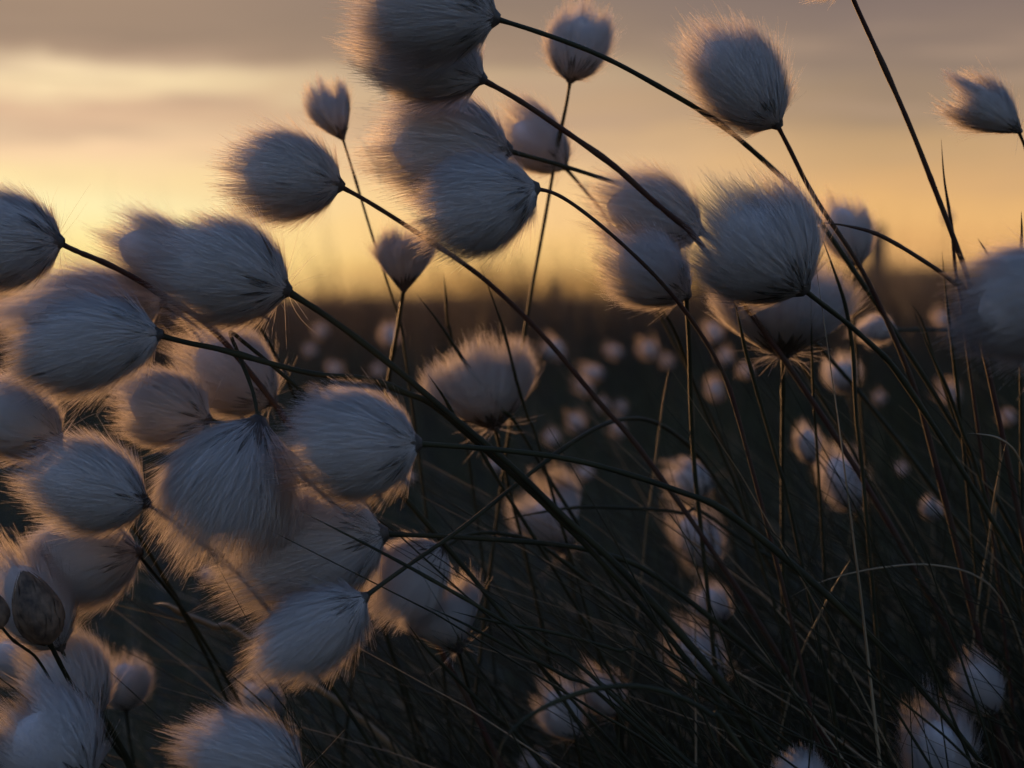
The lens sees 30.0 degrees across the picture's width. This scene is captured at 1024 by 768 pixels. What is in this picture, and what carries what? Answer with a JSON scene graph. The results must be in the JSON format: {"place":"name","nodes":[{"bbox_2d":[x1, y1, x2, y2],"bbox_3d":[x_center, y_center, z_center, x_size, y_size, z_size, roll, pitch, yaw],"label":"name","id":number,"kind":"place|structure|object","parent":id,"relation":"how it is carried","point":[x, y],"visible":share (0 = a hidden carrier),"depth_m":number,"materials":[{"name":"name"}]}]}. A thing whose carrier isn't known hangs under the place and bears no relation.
{"place":"outdoors","nodes":[
{"label":"outdoors","id":0,"kind":"place"},
{"bbox_2d":[0,632,44,689],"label":"cotton grass","id":1,"kind":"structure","parent":0,"point":[7,667],"depth_m":0.82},
{"bbox_2d":[0,596,51,685],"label":"cotton grass","id":2,"kind":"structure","parent":0,"point":[5,613],"depth_m":0.65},
{"bbox_2d":[0,663,119,767],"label":"cotton grass","id":3,"kind":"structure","parent":0,"point":[66,731],"depth_m":0.65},
{"bbox_2d":[0,525,127,767],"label":"cotton grass","id":4,"kind":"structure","parent":0,"point":[12,567],"depth_m":0.72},
{"bbox_2d":[0,621,128,762],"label":"cotton grass","id":5,"kind":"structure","parent":0,"point":[87,661],"depth_m":0.73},
{"bbox_2d":[11,570,134,767],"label":"cotton grass","id":6,"kind":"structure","parent":0,"point":[38,611],"depth_m":0.67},
{"bbox_2d":[0,367,234,716],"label":"cotton grass","id":7,"kind":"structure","parent":0,"point":[22,421],"depth_m":0.71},
{"bbox_2d":[15,516,244,712],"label":"cotton grass","id":8,"kind":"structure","parent":0,"point":[102,572],"depth_m":0.72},
{"bbox_2d":[0,242,347,767],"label":"cotton grass","id":9,"kind":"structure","parent":0,"point":[15,316],"depth_m":0.78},
{"bbox_2d":[0,423,385,767],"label":"cotton grass","id":10,"kind":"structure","parent":0,"point":[87,486],"depth_m":0.67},
{"bbox_2d":[0,171,505,767],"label":"cotton grass","id":11,"kind":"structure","parent":0,"point":[32,241],"depth_m":0.69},
{"bbox_2d":[82,197,423,767],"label":"cotton grass","id":12,"kind":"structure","parent":0,"point":[128,246],"depth_m":0.74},
{"bbox_2d":[227,668,306,767],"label":"cotton grass","id":13,"kind":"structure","parent":0,"point":[274,703],"depth_m":0.93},
{"bbox_2d":[99,358,546,767],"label":"cotton grass","id":14,"kind":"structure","parent":0,"point":[162,408],"depth_m":0.74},
{"bbox_2d":[300,67,452,761],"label":"cotton grass","id":15,"kind":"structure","parent":0,"point":[329,113],"depth_m":0.79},
{"bbox_2d":[0,271,768,767],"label":"cotton grass","id":16,"kind":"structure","parent":0,"point":[88,343],"depth_m":0.66,"materials":[{"name":"plant"}]},
{"bbox_2d":[404,474,446,754],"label":"cotton grass","id":17,"kind":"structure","parent":0,"point":[412,476],"depth_m":1.90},
{"bbox_2d":[391,561,494,767],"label":"cotton grass","id":18,"kind":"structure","parent":0,"point":[458,604],"depth_m":0.75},
{"bbox_2d":[411,323,571,767],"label":"cotton grass","id":19,"kind":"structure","parent":0,"point":[467,395],"depth_m":0.79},
{"bbox_2d":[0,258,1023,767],"bbox_3d":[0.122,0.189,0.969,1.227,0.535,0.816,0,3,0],"label":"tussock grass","id":20,"kind":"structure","parent":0,"point":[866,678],"depth_m":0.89,"materials":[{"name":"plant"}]},
{"bbox_2d":[0,189,1023,505],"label":"tall straw grass","id":21,"kind":"structure","parent":0,"point":[484,317],"depth_m":6.11,"materials":[{"name":"plant"}]},
{"bbox_2d":[0,270,1023,767],"bbox_3d":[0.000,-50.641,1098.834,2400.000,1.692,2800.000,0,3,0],"label":"ground","id":22,"kind":"structure","parent":0,"point":[224,656],"depth_m":3.10,"materials":[{"name":"plant"}]},
{"bbox_2d":[107,647,159,767],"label":"cotton grass","id":23,"kind":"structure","parent":22,"relation":"on","point":[136,679],"depth_m":0.86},
{"bbox_2d":[197,561,249,677],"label":"cotton grass","id":24,"kind":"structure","parent":22,"relation":"on","point":[204,576],"depth_m":1.50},
{"bbox_2d":[150,695,337,767],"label":"cotton grass","id":25,"kind":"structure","parent":22,"relation":"on","point":[247,740],"depth_m":0.65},
{"bbox_2d":[154,603,417,767],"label":"grass blade","id":26,"kind":"object","parent":22,"relation":"on","point":[380,735],"depth_m":0.85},
{"bbox_2d":[157,322,430,767],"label":"cotton grass","id":27,"kind":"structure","parent":22,"relation":"on","point":[232,396],"depth_m":0.78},
{"bbox_2d":[303,341,329,385],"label":"cotton grass","id":28,"kind":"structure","parent":22,"relation":"on","point":[310,351],"depth_m":3.19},
{"bbox_2d":[312,321,347,384],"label":"cotton grass","id":29,"kind":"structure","parent":22,"relation":"on","point":[322,332],"depth_m":3.00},
{"bbox_2d":[307,385,359,702],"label":"cotton grass","id":30,"kind":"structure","parent":22,"relation":"on","point":[312,392],"depth_m":2.20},
{"bbox_2d":[325,358,392,644],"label":"cotton grass","id":31,"kind":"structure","parent":22,"relation":"on","point":[333,367],"depth_m":2.60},
{"bbox_2d":[135,330,607,767],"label":"cotton grass","id":32,"kind":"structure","parent":22,"relation":"on","point":[217,482],"depth_m":0.67,"materials":[{"name":"plant"}]},
{"bbox_2d":[369,363,408,516],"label":"cotton grass","id":33,"kind":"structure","parent":22,"relation":"on","point":[379,370],"depth_m":3.00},
{"bbox_2d":[340,221,439,767],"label":"cotton grass","id":34,"kind":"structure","parent":22,"relation":"on","point":[400,264],"depth_m":0.80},
{"bbox_2d":[376,317,460,734],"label":"cotton grass","id":35,"kind":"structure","parent":22,"relation":"on","point":[387,333],"depth_m":1.90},
{"bbox_2d":[128,196,782,760],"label":"cotton grass","id":36,"kind":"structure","parent":22,"relation":"on","point":[222,272],"depth_m":0.68,"materials":[{"name":"plant"}]},
{"bbox_2d":[443,272,502,760],"bbox_3d":[-0.017,0.206,0.858,0.030,0.510,0.091,2,3,32],"label":"grass blade","id":37,"kind":"object","parent":22,"relation":"on","point":[475,506],"depth_m":0.88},
{"bbox_2d":[407,623,545,767],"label":"grass blade","id":38,"kind":"object","parent":22,"relation":"on","point":[479,701],"depth_m":0.75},
{"bbox_2d":[6,255,986,362],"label":"grass","id":39,"kind":"structure","parent":22,"relation":"on","point":[920,274],"depth_m":27.40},
{"bbox_2d":[302,512,696,767],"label":"grass blade","id":40,"kind":"object","parent":22,"relation":"on","point":[568,657],"depth_m":0.68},
{"bbox_2d":[488,459,562,668],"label":"cotton grass","id":41,"kind":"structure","parent":22,"relation":"on","point":[497,468],"depth_m":1.60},
{"bbox_2d":[518,742,552,767],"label":"cotton grass","id":42,"kind":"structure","parent":22,"relation":"on","point":[532,762],"depth_m":0.95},
{"bbox_2d":[429,376,651,767],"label":"grass blade","id":43,"kind":"object","parent":22,"relation":"on","point":[523,520],"depth_m":0.79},
{"bbox_2d":[480,265,625,767],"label":"grass blade","id":44,"kind":"object","parent":22,"relation":"on","point":[545,470],"depth_m":0.80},
{"bbox_2d":[550,280,560,321],"bbox_3d":[0.364,-0.487,16.017,0.106,0.768,0.104,0,3,0],"label":"fence post","id":45,"kind":"object","parent":22,"relation":"on","point":[556,294],"visible":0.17,"depth_m":15.96,"materials":[{"name":"brown wood"}]},
{"bbox_2d":[427,606,685,767],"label":"grass blade","id":46,"kind":"object","parent":22,"relation":"on","point":[620,712],"depth_m":0.73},
{"bbox_2d":[416,293,706,767],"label":"grass blade","id":47,"kind":"object","parent":22,"relation":"on","point":[554,487],"depth_m":0.81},
{"bbox_2d":[541,425,609,650],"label":"cotton grass","id":48,"kind":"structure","parent":22,"relation":"on","point":[551,440],"depth_m":2.10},
{"bbox_2d":[536,328,619,671],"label":"cotton grass","id":49,"kind":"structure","parent":22,"relation":"on","point":[552,353],"depth_m":1.80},
{"bbox_2d":[570,375,621,657],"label":"cotton grass","id":50,"kind":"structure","parent":22,"relation":"on","point":[583,391],"depth_m":2.10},
{"bbox_2d":[564,408,645,710],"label":"cotton grass","id":51,"kind":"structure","parent":22,"relation":"on","point":[580,422],"depth_m":1.80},
{"bbox_2d":[573,463,636,683],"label":"cotton grass","id":52,"kind":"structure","parent":22,"relation":"on","point":[584,473],"depth_m":1.80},
{"bbox_2d":[573,361,641,713],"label":"cotton grass","id":53,"kind":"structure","parent":22,"relation":"on","point":[594,374],"depth_m":2.00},
{"bbox_2d":[453,611,791,752],"bbox_3d":[0.134,0.273,0.756,0.324,0.385,0.028,-1,3,-12],"label":"grass blade","id":54,"kind":"object","parent":22,"relation":"on","point":[665,670],"depth_m":0.73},
{"bbox_2d":[601,343,647,605],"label":"cotton grass","id":55,"kind":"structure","parent":22,"relation":"on","point":[613,352],"depth_m":2.50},
{"bbox_2d":[493,683,757,767],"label":"grass blade","id":56,"kind":"object","parent":22,"relation":"on","point":[723,723],"depth_m":0.60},
{"bbox_2d":[624,371,668,752],"bbox_3d":[0.057,0.226,0.847,0.010,0.471,0.074,-1,3,-21],"label":"grass blade","id":57,"kind":"object","parent":22,"relation":"on","point":[649,504],"depth_m":0.83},
{"bbox_2d":[644,306,675,594],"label":"cotton grass","id":58,"kind":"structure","parent":22,"relation":"on","point":[657,413],"depth_m":2.92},
{"bbox_2d":[660,351,701,503],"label":"cotton grass","id":59,"kind":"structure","parent":22,"relation":"on","point":[670,361],"depth_m":3.00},
{"bbox_2d":[701,316,779,703],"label":"cotton grass","id":60,"kind":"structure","parent":22,"relation":"on","point":[715,334],"depth_m":1.90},
{"bbox_2d":[493,505,991,767],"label":"grass blade","id":61,"kind":"object","parent":22,"relation":"on","point":[749,544],"depth_m":0.82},
{"bbox_2d":[661,308,824,763],"bbox_3d":[0.120,0.208,0.829,0.150,0.509,0.012,-1,3,-25],"label":"grass blade","id":62,"kind":"object","parent":22,"relation":"on","point":[696,389],"depth_m":0.81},
{"bbox_2d":[717,346,774,693],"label":"cotton grass","id":63,"kind":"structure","parent":22,"relation":"on","point":[728,358],"depth_m":2.10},
{"bbox_2d":[736,363,794,650],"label":"cotton grass","id":64,"kind":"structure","parent":22,"relation":"on","point":[745,374],"depth_m":2.30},
{"bbox_2d":[564,149,997,759],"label":"cotton grass","id":65,"kind":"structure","parent":22,"relation":"on","point":[622,201],"depth_m":0.76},
{"bbox_2d":[735,305,846,767],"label":"grass blade","id":66,"kind":"object","parent":22,"relation":"on","point":[776,458],"depth_m":0.76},
{"bbox_2d":[770,560,849,767],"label":"grass blade","id":67,"kind":"object","parent":22,"relation":"on","point":[818,617],"depth_m":0.78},
{"bbox_2d":[811,307,836,753],"bbox_3d":[0.131,0.214,0.800,0.018,0.500,0.079,2,3,32],"label":"grass blade","id":68,"kind":"object","parent":22,"relation":"on","point":[819,491],"depth_m":0.79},
{"bbox_2d":[663,5,1008,767],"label":"cotton grass","id":69,"kind":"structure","parent":22,"relation":"on","point":[739,83],"depth_m":0.71,"materials":[{"name":"plant"}]},
{"bbox_2d":[821,237,888,767],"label":"grass blade","id":70,"kind":"object","parent":22,"relation":"on","point":[860,453],"depth_m":0.76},
{"bbox_2d":[820,345,904,763],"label":"cotton grass","id":71,"kind":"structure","parent":22,"relation":"on","point":[836,375],"depth_m":1.15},
{"bbox_2d":[869,224,885,310],"bbox_3d":[2.297,-0.485,12.024,0.115,1.036,0.108,0,3,0],"label":"fence post","id":72,"kind":"object","parent":22,"relation":"on","point":[876,254],"visible":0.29,"depth_m":11.96,"materials":[{"name":"brown wood"}]},
{"bbox_2d":[872,389,928,656],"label":"cotton grass","id":73,"kind":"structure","parent":22,"relation":"on","point":[876,396],"depth_m":2.20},
{"bbox_2d":[794,564,1023,652],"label":"grass blade","id":74,"kind":"object","parent":22,"relation":"on","point":[987,583],"depth_m":0.75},
{"bbox_2d":[895,458,945,712],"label":"cotton grass","id":75,"kind":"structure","parent":22,"relation":"on","point":[898,469],"depth_m":1.80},
{"bbox_2d":[820,222,1023,372],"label":"grass blade","id":76,"kind":"object","parent":22,"relation":"on","point":[910,252],"depth_m":0.72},
{"bbox_2d":[940,210,981,534],"bbox_3d":[0.527,0.096,2.219,0.072,0.605,0.020,-1,3,-11],"label":"grass stem","id":77,"kind":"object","parent":22,"relation":"on","point":[953,217],"depth_m":2.21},
{"bbox_2d":[930,305,996,552],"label":"cotton grass","id":78,"kind":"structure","parent":22,"relation":"on","point":[938,318],"depth_m":1.90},
{"bbox_2d":[908,300,1023,667],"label":"grass blade","id":79,"kind":"object","parent":22,"relation":"on","point":[974,483],"depth_m":0.80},
{"bbox_2d":[942,255,994,767],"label":"grass blade","id":80,"kind":"object","parent":22,"relation":"on","point":[955,373],"depth_m":0.79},
{"bbox_2d":[914,313,1023,629],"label":"grass blade","id":81,"kind":"object","parent":22,"relation":"on","point":[976,467],"depth_m":0.78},
{"bbox_2d":[930,375,1009,743],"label":"cotton grass","id":82,"kind":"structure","parent":22,"relation":"on","point":[952,384],"depth_m":1.70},
{"bbox_2d":[941,141,1020,767],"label":"grass blade","id":83,"kind":"object","parent":22,"relation":"on","point":[985,481],"depth_m":0.78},
{"bbox_2d":[962,441,1006,718],"bbox_3d":[0.187,0.242,0.784,0.007,0.445,0.069,-1,3,-14],"label":"grass blade","id":84,"kind":"object","parent":22,"relation":"on","point":[986,553],"depth_m":0.77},
{"bbox_2d":[970,417,1000,737],"bbox_3d":[0.199,0.237,0.824,0.007,0.451,0.067,0,3,0],"label":"grass blade","id":85,"kind":"object","parent":22,"relation":"on","point":[990,570],"depth_m":0.81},
{"bbox_2d":[969,433,1023,470],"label":"grass blade","id":86,"kind":"object","parent":22,"relation":"on","point":[1014,450],"depth_m":0.74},
{"bbox_2d":[1001,408,1023,434],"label":"cotton grass","id":87,"kind":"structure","parent":22,"relation":"on","point":[1011,416],"depth_m":1.80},
{"bbox_2d":[1019,213,1023,648],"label":"grass blade","id":88,"kind":"object","parent":22,"relation":"on","point":[1021,449],"depth_m":0.78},
{"bbox_2d":[0,537,1023,767],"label":"grass","id":89,"kind":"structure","parent":0,"point":[144,757],"depth_m":1.43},
{"bbox_2d":[0,0,1023,296],"label":"sky","id":90,"kind":"structure","parent":0,"point":[101,101],"materials":[{"name":"orange"}]},
{"bbox_2d":[197,109,842,767],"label":"cotton grass","id":91,"kind":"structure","parent":0,"point":[287,175],"depth_m":0.71,"materials":[{"name":"plant"}]},
{"bbox_2d":[187,474,865,767],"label":"cotton grass","id":92,"kind":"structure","parent":0,"point":[292,563],"depth_m":0.70,"materials":[{"name":"plant"}]},
{"bbox_2d":[509,334,558,761],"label":"cotton grass","id":93,"kind":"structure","parent":0,"point":[544,433],"depth_m":1.91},
{"bbox_2d":[467,0,623,767],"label":"cotton grass","id":94,"kind":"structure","parent":0,"point":[570,65],"depth_m":0.79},
{"bbox_2d":[231,416,872,765],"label":"cotton grass","id":95,"kind":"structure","parent":0,"point":[321,632],"depth_m":0.65,"materials":[{"name":"plant"}]},
{"bbox_2d":[501,458,608,761],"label":"cotton grass","id":96,"kind":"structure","parent":0,"point":[570,497],"depth_m":0.96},
{"bbox_2d":[362,527,752,753],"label":"cotton grass","id":97,"kind":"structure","parent":0,"point":[409,584],"depth_m":0.74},
{"bbox_2d":[528,667,598,767],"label":"cotton grass","id":98,"kind":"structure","parent":0,"point":[560,727],"depth_m":0.80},
{"bbox_2d":[570,651,628,767],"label":"cotton grass","id":99,"kind":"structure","parent":0,"point":[596,701],"depth_m":0.82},
{"bbox_2d":[397,131,824,767],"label":"cotton grass","id":100,"kind":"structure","parent":0,"point":[475,205],"depth_m":0.67,"materials":[{"name":"plant"}]},
{"bbox_2d":[597,397,637,642],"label":"cotton grass","id":101,"kind":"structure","parent":0,"point":[607,404],"depth_m":2.60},
{"bbox_2d":[249,371,986,767],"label":"cotton grass","id":102,"kind":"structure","parent":0,"point":[359,443],"depth_m":0.65,"materials":[{"name":"plant"}]},
{"bbox_2d":[611,399,650,623],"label":"cotton grass","id":103,"kind":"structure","parent":0,"point":[621,408],"depth_m":2.70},
{"bbox_2d":[607,412,660,733],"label":"cotton grass","id":104,"kind":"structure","parent":0,"point":[614,425],"depth_m":2.10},
{"bbox_2d":[584,216,725,767],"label":"cotton grass","id":105,"kind":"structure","parent":0,"point":[635,281],"depth_m":0.73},
{"bbox_2d":[632,336,681,618],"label":"cotton grass","id":106,"kind":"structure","parent":0,"point":[649,351],"depth_m":2.30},
{"bbox_2d":[323,8,1017,767],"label":"cotton grass","id":107,"kind":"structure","parent":0,"point":[453,84],"depth_m":0.70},
{"bbox_2d":[323,0,1020,548],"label":"cotton grass","id":108,"kind":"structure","parent":0,"point":[425,32],"depth_m":0.66,"materials":[{"name":"plant"}]},
{"bbox_2d":[489,87,854,767],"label":"cotton grass","id":109,"kind":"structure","parent":0,"point":[531,133],"depth_m":0.81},
{"bbox_2d":[340,89,1019,618],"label":"cotton grass","id":110,"kind":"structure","parent":0,"point":[418,145],"depth_m":0.73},
{"bbox_2d":[656,605,759,767],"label":"cotton grass","id":111,"kind":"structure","parent":0,"point":[704,642],"depth_m":0.86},
{"bbox_2d":[651,455,766,728],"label":"cotton grass","id":112,"kind":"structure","parent":0,"point":[679,481],"depth_m":1.02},
{"bbox_2d":[663,495,758,764],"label":"cotton grass","id":113,"kind":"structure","parent":0,"point":[717,538],"depth_m":1.04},
{"bbox_2d":[688,572,747,767],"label":"cotton grass","id":114,"kind":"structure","parent":0,"point":[722,612],"depth_m":0.90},
{"bbox_2d":[700,372,750,695],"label":"cotton grass","id":115,"kind":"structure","parent":0,"point":[715,386],"depth_m":1.80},
{"bbox_2d":[698,252,873,757],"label":"cotton grass","id":116,"kind":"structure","parent":0,"point":[787,324],"depth_m":0.76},
{"bbox_2d":[762,740,829,767],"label":"cotton grass","id":117,"kind":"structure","parent":0,"point":[798,760],"depth_m":0.70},
{"bbox_2d":[791,418,843,717],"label":"cotton grass","id":118,"kind":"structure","parent":0,"point":[808,454],"depth_m":1.06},
{"bbox_2d":[664,154,1023,578],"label":"cotton grass","id":119,"kind":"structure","parent":0,"point":[768,250],"depth_m":0.67,"materials":[{"name":"plant"}]},
{"bbox_2d":[807,435,900,759],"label":"cotton grass","id":120,"kind":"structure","parent":0,"point":[833,493],"depth_m":1.11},
{"bbox_2d":[814,180,895,767],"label":"cotton grass","id":121,"kind":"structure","parent":0,"point":[861,244],"depth_m":0.86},
{"bbox_2d":[803,0,1023,552],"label":"cotton grass","id":122,"kind":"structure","parent":0,"point":[893,88],"depth_m":0.74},
{"bbox_2d":[843,312,1023,385],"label":"cotton grass","id":123,"kind":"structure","parent":0,"point":[873,326],"depth_m":0.92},
{"bbox_2d":[889,675,987,767],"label":"cotton grass","id":124,"kind":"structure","parent":0,"point":[932,734],"depth_m":0.76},
{"bbox_2d":[918,492,966,707],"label":"cotton grass","id":125,"kind":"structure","parent":0,"point":[929,517],"depth_m":1.10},
{"bbox_2d":[923,224,1023,397],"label":"cotton grass","id":126,"kind":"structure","parent":0,"point":[998,303],"depth_m":0.59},
{"bbox_2d":[923,60,1023,160],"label":"cotton grass","id":127,"kind":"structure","parent":0,"point":[988,107],"depth_m":0.73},
{"bbox_2d":[947,641,1009,767],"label":"cotton grass","id":128,"kind":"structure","parent":0,"point":[991,700],"depth_m":0.78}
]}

